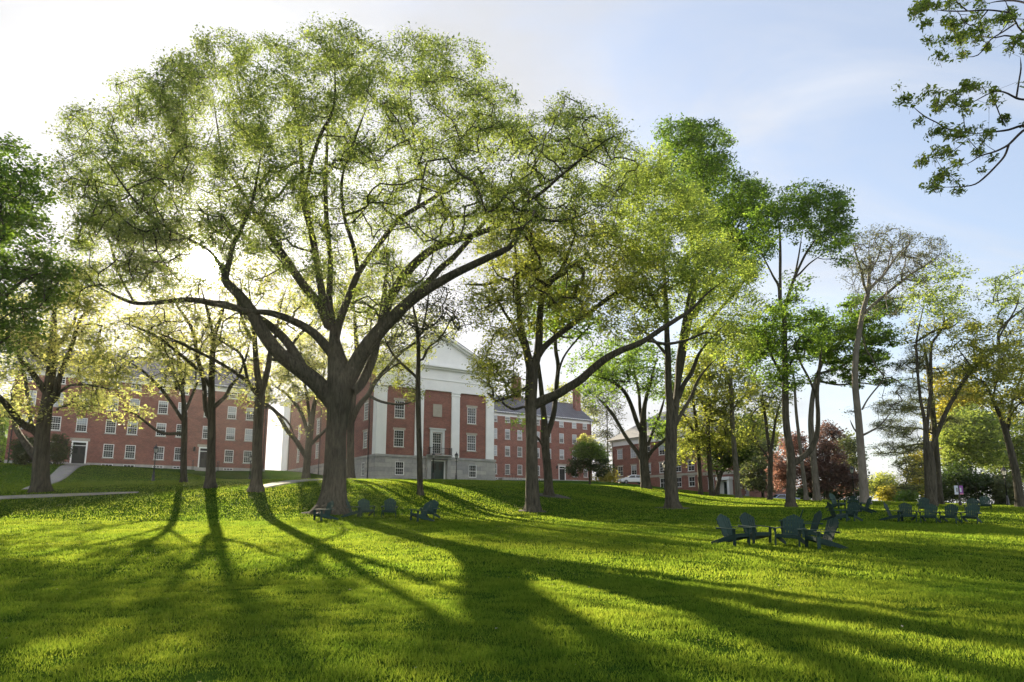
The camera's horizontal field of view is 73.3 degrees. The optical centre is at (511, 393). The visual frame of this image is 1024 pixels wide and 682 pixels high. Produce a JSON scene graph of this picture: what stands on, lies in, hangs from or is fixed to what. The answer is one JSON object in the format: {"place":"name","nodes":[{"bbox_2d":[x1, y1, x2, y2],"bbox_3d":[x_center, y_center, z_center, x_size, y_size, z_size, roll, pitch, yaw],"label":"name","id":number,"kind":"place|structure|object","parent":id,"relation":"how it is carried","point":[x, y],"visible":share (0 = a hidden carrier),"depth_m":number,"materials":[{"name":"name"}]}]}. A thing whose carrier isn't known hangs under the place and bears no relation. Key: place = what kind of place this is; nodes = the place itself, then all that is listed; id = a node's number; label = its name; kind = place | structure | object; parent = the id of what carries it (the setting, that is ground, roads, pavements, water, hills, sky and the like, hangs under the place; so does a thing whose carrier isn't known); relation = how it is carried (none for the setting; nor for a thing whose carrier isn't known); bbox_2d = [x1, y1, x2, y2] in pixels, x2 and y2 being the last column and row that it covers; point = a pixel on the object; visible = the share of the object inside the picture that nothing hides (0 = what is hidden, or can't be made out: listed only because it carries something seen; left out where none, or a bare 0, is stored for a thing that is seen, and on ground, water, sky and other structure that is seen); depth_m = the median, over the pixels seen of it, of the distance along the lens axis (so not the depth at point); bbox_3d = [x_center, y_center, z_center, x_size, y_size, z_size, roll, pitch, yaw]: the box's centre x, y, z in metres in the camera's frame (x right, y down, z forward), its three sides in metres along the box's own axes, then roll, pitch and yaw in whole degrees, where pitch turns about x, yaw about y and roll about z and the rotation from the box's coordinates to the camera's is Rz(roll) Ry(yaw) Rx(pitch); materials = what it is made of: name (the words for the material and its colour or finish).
{"place":"outdoors","nodes":[
{"label":"outdoors","id":0,"kind":"place"},
{"bbox_2d":[23,464,84,488],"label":"footpath","id":1,"kind":"structure","parent":0,"point":[65,469],"depth_m":70.66,"materials":[{"name":"concrete"}]},
{"bbox_2d":[0,462,1023,681],"bbox_3d":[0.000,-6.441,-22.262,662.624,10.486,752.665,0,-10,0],"label":"lawn","id":2,"kind":"structure","parent":0,"point":[240,475],"depth_m":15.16,"materials":[{"name":"green plant"}]},
{"bbox_2d":[0,397,9,462],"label":"hedge tree","id":3,"kind":"object","parent":2,"relation":"on","point":[4,434],"visible":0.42,"depth_m":98.06,"materials":[{"name":"green plant"}]},
{"bbox_2d":[4,435,33,464],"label":"shrub","id":4,"kind":"object","parent":2,"relation":"on","point":[20,456],"visible":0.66,"depth_m":75.32,"materials":[{"name":"green plant"}]},
{"bbox_2d":[0,132,91,372],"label":"dark maple","id":5,"kind":"object","parent":2,"relation":"on","point":[19,203],"visible":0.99,"depth_m":33.01,"materials":[{"name":"green plant"}]},
{"bbox_2d":[50,433,74,464],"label":"shrub","id":6,"kind":"object","parent":2,"relation":"on","point":[59,453],"visible":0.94,"depth_m":78.68,"materials":[{"name":"green plant"}]},
{"bbox_2d":[0,492,137,498],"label":"footpath","id":7,"kind":"structure","parent":2,"relation":"on","point":[37,495],"depth_m":40.80,"materials":[{"name":"concrete"}]},
{"bbox_2d":[0,253,144,492],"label":"old maple","id":8,"kind":"object","parent":2,"relation":"on","point":[38,451],"visible":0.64,"depth_m":43.08,"materials":[{"name":"green plant"}]},
{"bbox_2d":[4,345,272,471],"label":"brick hall","id":9,"kind":"structure","parent":2,"relation":"on","point":[108,442],"depth_m":89.13,"materials":[{"name":"red brick"}]},
{"bbox_2d":[51,416,61,431],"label":"window","id":10,"kind":"structure","parent":9,"relation":"in","point":[56,420],"depth_m":83.23,"materials":[{"name":"white glass"}]},
{"bbox_2d":[69,441,87,462],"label":"door","id":11,"kind":"structure","parent":9,"relation":"in","point":[79,454],"depth_m":84.07,"materials":[{"name":"white paint"}]},
{"bbox_2d":[75,418,87,432],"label":"window","id":12,"kind":"structure","parent":9,"relation":"in","point":[81,424],"depth_m":84.64,"materials":[{"name":"white glass"}]},
{"bbox_2d":[101,444,113,458],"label":"window","id":13,"kind":"structure","parent":9,"relation":"in","point":[108,449],"depth_m":85.81,"materials":[{"name":"white glass"}]},
{"bbox_2d":[104,420,116,434],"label":"window","id":14,"kind":"structure","parent":9,"relation":"in","point":[110,428],"depth_m":86.33,"materials":[{"name":"white glass"}]},
{"bbox_2d":[123,445,135,459],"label":"window","id":15,"kind":"structure","parent":9,"relation":"in","point":[129,449],"depth_m":87.12,"materials":[{"name":"white paint"}]},
{"bbox_2d":[126,421,137,435],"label":"window","id":16,"kind":"structure","parent":9,"relation":"in","point":[129,432],"depth_m":87.63,"materials":[{"name":"white glass"}]},
{"bbox_2d":[153,446,163,460],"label":"window","id":17,"kind":"structure","parent":9,"relation":"in","point":[160,453],"depth_m":88.94,"materials":[{"name":"white glass"}]},
{"bbox_2d":[155,423,166,436],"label":"window","id":18,"kind":"structure","parent":9,"relation":"in","point":[160,426],"depth_m":89.42,"materials":[{"name":"white paint"}]},
{"bbox_2d":[157,401,167,414],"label":"window","id":19,"kind":"structure","parent":9,"relation":"in","point":[163,405],"depth_m":89.93,"materials":[{"name":"white glass"}]},
{"bbox_2d":[198,447,206,467],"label":"door","id":20,"kind":"structure","parent":9,"relation":"in","point":[202,456],"depth_m":91.63,"materials":[{"name":"white paint"}]},
{"bbox_2d":[223,450,233,462],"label":"window","id":21,"kind":"structure","parent":9,"relation":"in","point":[228,457],"depth_m":93.53,"materials":[{"name":"white glass"}]},
{"bbox_2d":[225,427,234,440],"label":"window","id":22,"kind":"structure","parent":9,"relation":"in","point":[230,432],"depth_m":94.02,"materials":[{"name":"white glass"}]},
{"bbox_2d":[226,406,236,419],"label":"window","id":23,"kind":"structure","parent":9,"relation":"in","point":[231,415],"depth_m":94.53,"materials":[{"name":"white glass"}]},
{"bbox_2d":[75,305,221,482],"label":"maple","id":24,"kind":"object","parent":2,"relation":"on","point":[182,415],"visible":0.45,"depth_m":51.39,"materials":[{"name":"green plant"}]},
{"bbox_2d":[98,268,264,488],"bbox_3d":[-22.750,-1.737,46.221,10.108,16.698,15.189,9,-13,-42],"label":"bare maple","id":25,"kind":"object","parent":2,"relation":"on","point":[210,405],"visible":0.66,"depth_m":45.63,"materials":[{"name":"plant"}]},
{"bbox_2d":[139,242,328,492],"bbox_3d":[-18.077,-2.149,44.618,13.555,17.473,12.215,1,-10,-8],"label":"forked oak","id":26,"kind":"object","parent":2,"relation":"on","point":[258,389],"visible":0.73,"depth_m":43.82,"materials":[{"name":"green plant"}]},
{"bbox_2d":[264,479,322,487],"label":"footpath","id":27,"kind":"structure","parent":2,"relation":"on","point":[275,484],"depth_m":48.89,"materials":[{"name":"concrete"}]},
{"bbox_2d":[242,323,349,478],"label":"young maple","id":28,"kind":"object","parent":2,"relation":"on","point":[287,376],"visible":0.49,"depth_m":76.71,"materials":[{"name":"green plant"}]},
{"bbox_2d":[312,500,338,520],"bbox_3d":[-8.942,5.611,33.037,1.044,0.931,0.864,6,-10,-43],"label":"garden chair","id":29,"kind":"object","parent":2,"relation":"on","point":[328,509],"visible":1,"depth_m":32.97,"materials":[{"name":"green paint"}]},
{"bbox_2d":[40,9,650,514],"bbox_3d":[-11.336,-10.090,40.933,40.514,34.758,19.157,0,-10,0],"label":"oak tree","id":30,"kind":"object","parent":2,"relation":"on","point":[338,389],"visible":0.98,"depth_m":37.84,"materials":[{"name":"green plant"}]},
{"bbox_2d":[341,499,362,516],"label":"garden chair","id":31,"kind":"object","parent":2,"relation":"on","point":[350,509],"visible":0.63,"depth_m":35.41,"materials":[{"name":"green paint"}]},
{"bbox_2d":[356,498,374,516],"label":"garden chair","id":32,"kind":"object","parent":2,"relation":"on","point":[365,503],"visible":1,"depth_m":35.25,"materials":[{"name":"green paint"}]},
{"bbox_2d":[285,241,463,478],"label":"slim oak","id":33,"kind":"object","parent":2,"relation":"on","point":[352,417],"visible":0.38,"depth_m":74.46,"materials":[{"name":"green plant"}]},
{"bbox_2d":[280,332,497,480],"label":"chapel","id":34,"kind":"structure","parent":2,"relation":"on","point":[457,415],"depth_m":94.06,"materials":[{"name":"red brick"}]},
{"bbox_2d":[393,427,404,447],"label":"window","id":35,"kind":"structure","parent":34,"relation":"in","point":[398,432],"depth_m":90.15,"materials":[{"name":"white paint"}]},
{"bbox_2d":[394,461,404,475],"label":"window","id":36,"kind":"structure","parent":34,"relation":"in","point":[399,466],"depth_m":89.31,"materials":[{"name":"white glass"}]},
{"bbox_2d":[394,398,405,418],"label":"window","id":37,"kind":"structure","parent":34,"relation":"in","point":[399,409],"depth_m":90.79,"materials":[{"name":"white paint"}]},
{"bbox_2d":[432,433,441,452],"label":"balcony window","id":38,"kind":"structure","parent":34,"relation":"in","point":[437,437],"depth_m":93.12,"materials":[{"name":"white paint"}]},
{"bbox_2d":[431,460,444,478],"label":"door","id":39,"kind":"structure","parent":34,"relation":"in","point":[439,465],"depth_m":92.51,"materials":[{"name":"white paint"}]},
{"bbox_2d":[466,405,476,424],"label":"window","id":40,"kind":"structure","parent":34,"relation":"in","point":[471,410],"depth_m":96.74,"materials":[{"name":"white glass"}]},
{"bbox_2d":[466,433,476,451],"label":"window","id":41,"kind":"structure","parent":34,"relation":"in","point":[471,437],"depth_m":96.09,"materials":[{"name":"white paint"}]},
{"bbox_2d":[380,498,397,517],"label":"garden chair","id":42,"kind":"object","parent":2,"relation":"on","point":[390,507],"visible":1,"depth_m":35.29,"materials":[{"name":"green paint"}]},
{"bbox_2d":[364,264,476,495],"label":"slender tree","id":43,"kind":"object","parent":2,"relation":"on","point":[418,329],"visible":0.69,"depth_m":46.61,"materials":[{"name":"green plant"}]},
{"bbox_2d":[409,502,433,521],"bbox_3d":[-4.290,5.636,32.923,1.044,0.931,0.865,7,-8,-35],"label":"garden chair","id":44,"kind":"object","parent":2,"relation":"on","point":[425,509],"visible":0.99,"depth_m":32.85,"materials":[{"name":"green paint"}]},
{"bbox_2d":[420,499,439,519],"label":"garden chair","id":45,"kind":"object","parent":2,"relation":"on","point":[433,508],"visible":0.74,"depth_m":34.86,"materials":[{"name":"green paint"}]},
{"bbox_2d":[494,377,593,480],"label":"brick hall","id":46,"kind":"structure","parent":2,"relation":"on","point":[572,422],"depth_m":131.07,"materials":[{"name":"red brick"}]},
{"bbox_2d":[505,251,620,495],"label":"lean tree","id":47,"kind":"object","parent":2,"relation":"on","point":[546,428],"visible":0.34,"depth_m":51.35,"materials":[{"name":"green plant"}]},
{"bbox_2d":[562,433,617,483],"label":"ornamental tree","id":48,"kind":"object","parent":2,"relation":"on","point":[587,451],"visible":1,"depth_m":94.87,"materials":[{"name":"green plant"}]},
{"bbox_2d":[450,200,747,511],"bbox_3d":[4.650,-3.452,44.872,17.908,22.653,13.362,0,-10,0],"label":"shade oak","id":49,"kind":"object","parent":2,"relation":"on","point":[533,248],"visible":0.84,"depth_m":42.90,"materials":[{"name":"green plant"}]},
{"bbox_2d":[591,464,620,482],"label":"yellow shrub","id":50,"kind":"object","parent":2,"relation":"on","point":[609,477],"visible":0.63,"depth_m":126.43,"materials":[{"name":"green plant"}]},
{"bbox_2d":[582,379,631,473],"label":"thin far tree","id":51,"kind":"object","parent":2,"relation":"on","point":[607,431],"visible":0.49,"depth_m":150.68,"materials":[{"name":"green plant"}]},
{"bbox_2d":[560,332,686,488],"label":"vase maple","id":52,"kind":"object","parent":2,"relation":"on","point":[602,375],"visible":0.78,"depth_m":71.59,"materials":[{"name":"green plant"}]},
{"bbox_2d":[618,475,639,483],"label":"parked car","id":53,"kind":"object","parent":2,"relation":"on","point":[631,478],"visible":0.55,"depth_m":110.44,"materials":[{"name":"white paint"}]},
{"bbox_2d":[585,141,770,507],"bbox_3d":[12.160,-5.553,47.732,14.429,27.451,14.261,0,-10,0],"label":"twin stem oak","id":54,"kind":"object","parent":2,"relation":"on","point":[689,274],"visible":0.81,"depth_m":45.80,"materials":[{"name":"green plant"}]},
{"bbox_2d":[662,360,723,494],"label":"yellow green tree","id":55,"kind":"object","parent":2,"relation":"on","point":[687,447],"visible":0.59,"depth_m":74.35,"materials":[{"name":"plant"}]},
{"bbox_2d":[607,408,785,497],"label":"brick hall","id":56,"kind":"structure","parent":2,"relation":"on","point":[625,458],"depth_m":125.08,"materials":[{"name":"brick"}]},
{"bbox_2d":[673,348,756,495],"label":"yellow green tree","id":57,"kind":"object","parent":2,"relation":"on","point":[721,416],"visible":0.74,"depth_m":73.22,"materials":[{"name":"plant"}]},
{"bbox_2d":[649,112,782,393],"bbox_3d":[18.329,-8.784,60.594,13.346,37.377,15.476,0,-10,0],"label":"green maple","id":58,"kind":"object","parent":2,"relation":"on","point":[709,166],"visible":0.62,"depth_m":58.94,"materials":[{"name":"green plant"}]},
{"bbox_2d":[689,313,767,497],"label":"thin trunk tree","id":59,"kind":"object","parent":2,"relation":"on","point":[733,371],"visible":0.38,"depth_m":70.81,"materials":[{"name":"green plant"}]},
{"bbox_2d":[695,409,765,494],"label":"dark round tree","id":60,"kind":"object","parent":2,"relation":"on","point":[721,465],"visible":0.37,"depth_m":78.88,"materials":[{"name":"green plant"}]},
{"bbox_2d":[711,514,752,545],"bbox_3d":[6.817,4.247,21.502,0.864,0.931,1.044,4,-8,-34],"label":"garden chair","id":61,"kind":"object","parent":2,"relation":"on","point":[728,531],"visible":0.99,"depth_m":21.47,"materials":[{"name":"blue paint"}]},
{"bbox_2d":[736,512,772,543],"bbox_3d":[7.760,4.330,22.199,0.864,0.931,1.044,5,-7,-25],"label":"garden chair","id":62,"kind":"object","parent":2,"relation":"on","point":[750,522],"visible":0.81,"depth_m":22.22,"materials":[{"name":"green paint"}]},
{"bbox_2d":[739,438,785,497],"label":"pine","id":63,"kind":"object","parent":2,"relation":"on","point":[759,483],"visible":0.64,"depth_m":102.21,"materials":[{"name":"green plant"}]},
{"bbox_2d":[737,402,790,466],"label":"tree","id":64,"kind":"object","parent":2,"relation":"on","point":[776,439],"visible":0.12,"depth_m":124.81,"materials":[{"name":"green plant"}]},
{"bbox_2d":[729,371,801,499],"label":"fork tree","id":65,"kind":"object","parent":2,"relation":"on","point":[764,403],"visible":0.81,"depth_m":64.28,"materials":[{"name":"green plant"}]},
{"bbox_2d":[764,430,809,491],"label":"red maple","id":66,"kind":"object","parent":2,"relation":"on","point":[780,472],"visible":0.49,"depth_m":82.55,"materials":[{"name":"red plant"}]},
{"bbox_2d":[773,514,806,546],"bbox_3d":[8.519,4.172,21.010,0.864,0.931,1.044,-4,-9,37],"label":"garden chair","id":67,"kind":"object","parent":2,"relation":"on","point":[795,531],"visible":0.98,"depth_m":21.09,"materials":[{"name":"green paint"}]},
{"bbox_2d":[734,177,859,506],"bbox_3d":[21.430,-4.396,51.214,11.980,26.171,8.631,9,-13,-40],"label":"street maple","id":68,"kind":"object","parent":2,"relation":"on","point":[768,330],"visible":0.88,"depth_m":50.06,"materials":[{"name":"green plant"}]},
{"bbox_2d":[796,477,823,498],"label":"shrub","id":69,"kind":"object","parent":2,"relation":"on","point":[799,493],"visible":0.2,"depth_m":93.49,"materials":[{"name":"green plant"}]},
{"bbox_2d":[799,511,823,538],"bbox_3d":[10.323,4.515,23.751,1.044,0.931,0.864,-1,-7,1],"label":"garden chair","id":70,"kind":"object","parent":2,"relation":"on","point":[817,518],"visible":0.44,"depth_m":23.53,"materials":[{"name":"green paint"}]},
{"bbox_2d":[804,517,847,548],"bbox_3d":[9.314,4.146,20.469,1.044,0.931,0.864,1,-7,-6],"label":"garden chair","id":71,"kind":"object","parent":2,"relation":"on","point":[831,527],"visible":0.96,"depth_m":20.36,"materials":[{"name":"green paint"}]},
{"bbox_2d":[796,419,858,499],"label":"red maple","id":72,"kind":"object","parent":2,"relation":"on","point":[829,468],"visible":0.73,"depth_m":80.22,"materials":[{"name":"red plant"}]},
{"bbox_2d":[810,486,858,499],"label":"shrub","id":73,"kind":"object","parent":2,"relation":"on","point":[838,496],"visible":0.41,"depth_m":92.71,"materials":[{"name":"green plant"}]},
{"bbox_2d":[822,502,847,521],"bbox_3d":[15.826,5.775,33.691,1.044,0.931,0.864,1,-7,3],"label":"garden chair","id":74,"kind":"object","parent":2,"relation":"on","point":[840,516],"visible":0.97,"depth_m":33.52,"materials":[{"name":"green paint"}]},
{"bbox_2d":[825,493,845,508],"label":"garden chair","id":75,"kind":"object","parent":2,"relation":"on","point":[833,499],"visible":0.98,"depth_m":43.50,"materials":[{"name":"green paint"}]},
{"bbox_2d":[779,290,909,500],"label":"twin maple","id":76,"kind":"object","parent":2,"relation":"on","point":[832,355],"visible":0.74,"depth_m":60.92,"materials":[{"name":"green plant"}]},
{"bbox_2d":[839,502,862,520],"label":"garden chair","id":77,"kind":"object","parent":2,"relation":"on","point":[854,511],"visible":0.8,"depth_m":34.16,"materials":[{"name":"green paint"}]},
{"bbox_2d":[831,430,873,488],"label":"tree","id":78,"kind":"object","parent":2,"relation":"on","point":[846,443],"visible":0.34,"depth_m":118.22,"materials":[{"name":"green plant"}]},
{"bbox_2d":[858,497,876,512],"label":"garden chair","id":79,"kind":"object","parent":2,"relation":"on","point":[866,508],"visible":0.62,"depth_m":40.44,"materials":[{"name":"green paint"}]},
{"bbox_2d":[868,471,900,500],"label":"tree","id":80,"kind":"object","parent":2,"relation":"on","point":[880,479],"visible":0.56,"depth_m":146.69,"materials":[{"name":"plant"}]},
{"bbox_2d":[871,480,901,500],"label":"yellow shrub","id":81,"kind":"object","parent":2,"relation":"on","point":[887,493],"visible":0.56,"depth_m":108.02,"materials":[{"name":"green plant"}]},
{"bbox_2d":[879,502,903,521],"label":"garden chair","id":82,"kind":"object","parent":2,"relation":"on","point":[891,516],"visible":0.99,"depth_m":35.36,"materials":[{"name":"green paint"}]},
{"bbox_2d":[836,223,956,503],"bbox_3d":[32.769,-3.567,57.040,12.065,25.778,9.741,0,-10,0],"label":"tall bare tree","id":83,"kind":"object","parent":2,"relation":"on","point":[865,269],"visible":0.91,"depth_m":56.51,"materials":[{"name":"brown plant"}]},
{"bbox_2d":[892,488,919,501],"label":"lime shrub","id":84,"kind":"object","parent":2,"relation":"on","point":[907,496],"visible":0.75,"depth_m":86.31,"materials":[{"name":"green plant"}]},
{"bbox_2d":[898,502,917,521],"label":"garden chair","id":85,"kind":"object","parent":2,"relation":"on","point":[905,506],"visible":0.95,"depth_m":35.61,"materials":[{"name":"green paint"}]},
{"bbox_2d":[866,326,970,503],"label":"white pine","id":86,"kind":"object","parent":2,"relation":"on","point":[913,406],"visible":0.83,"depth_m":59.56,"materials":[{"name":"plant"}]},
{"bbox_2d":[917,497,928,512],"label":"garden chair","id":87,"kind":"object","parent":2,"relation":"on","point":[924,503],"visible":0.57,"depth_m":42.64,"materials":[{"name":"green paint"}]},
{"bbox_2d":[919,504,939,522],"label":"garden chair","id":88,"kind":"object","parent":2,"relation":"on","point":[928,510],"visible":0.96,"depth_m":35.17,"materials":[{"name":"green paint"}]},
{"bbox_2d":[893,363,991,497],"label":"yellow tree","id":89,"kind":"object","parent":2,"relation":"on","point":[941,407],"visible":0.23,"depth_m":98.94,"materials":[{"name":"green plant"}]},
{"bbox_2d":[939,504,960,522],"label":"garden chair","id":90,"kind":"object","parent":2,"relation":"on","point":[952,513],"visible":0.97,"depth_m":34.92,"materials":[{"name":"green paint"}]},
{"bbox_2d":[891,0,1023,196],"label":"overhanging oak","id":91,"kind":"object","parent":2,"relation":"on","point":[951,25],"visible":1,"depth_m":15.14,"materials":[{"name":"green plant"}]},
{"bbox_2d":[894,249,1023,505],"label":"oak","id":92,"kind":"object","parent":2,"relation":"on","point":[930,485],"visible":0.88,"depth_m":52.66,"materials":[{"name":"green plant"}]},
{"bbox_2d":[954,483,963,504],"bbox_3d":[37.310,8.544,57.388,0.760,2.250,0.228,0,-10,0],"label":"banner pole","id":93,"kind":"object","parent":2,"relation":"on","point":[958,489],"visible":0.93,"depth_m":57.45,"materials":[{"name":"fabric"}]},
{"bbox_2d":[918,460,1003,503],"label":"dark hedge","id":94,"kind":"object","parent":2,"relation":"on","point":[972,483],"visible":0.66,"depth_m":71.93,"materials":[{"name":"green plant"}]},
{"bbox_2d":[960,504,981,523],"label":"garden chair","id":95,"kind":"object","parent":2,"relation":"on","point":[974,514],"visible":1,"depth_m":34.73,"materials":[{"name":"green paint"}]},
{"bbox_2d":[931,401,1014,471],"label":"leafy tree","id":96,"kind":"object","parent":2,"relation":"on","point":[974,439],"visible":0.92,"depth_m":76.03,"materials":[{"name":"green plant"}]},
{"bbox_2d":[978,496,992,508],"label":"garden chair","id":97,"kind":"object","parent":2,"relation":"on","point":[982,502],"visible":0.95,"depth_m":47.53,"materials":[{"name":"green paint"}]},
{"bbox_2d":[951,332,1023,506],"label":"edge oak","id":98,"kind":"object","parent":2,"relation":"on","point":[1016,392],"visible":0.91,"depth_m":51.99,"materials":[{"name":"green plant"}]},
{"bbox_2d":[974,406,1023,501],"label":"tree","id":99,"kind":"object","parent":2,"relation":"on","point":[1018,440],"visible":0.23,"depth_m":97.89,"materials":[{"name":"green plant"}]},
{"bbox_2d":[985,472,1023,504],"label":"grey shrub","id":100,"kind":"object","parent":2,"relation":"on","point":[999,495],"visible":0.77,"depth_m":70.48,"materials":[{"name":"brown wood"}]},
{"bbox_2d":[0,0,1023,502],"label":"sky","id":101,"kind":"structure","parent":0,"point":[803,87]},
{"bbox_2d":[545,380,608,427],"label":"tree","id":102,"kind":"object","parent":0,"point":[571,401],"visible":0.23,"depth_m":166.98,"materials":[{"name":"green plant"}]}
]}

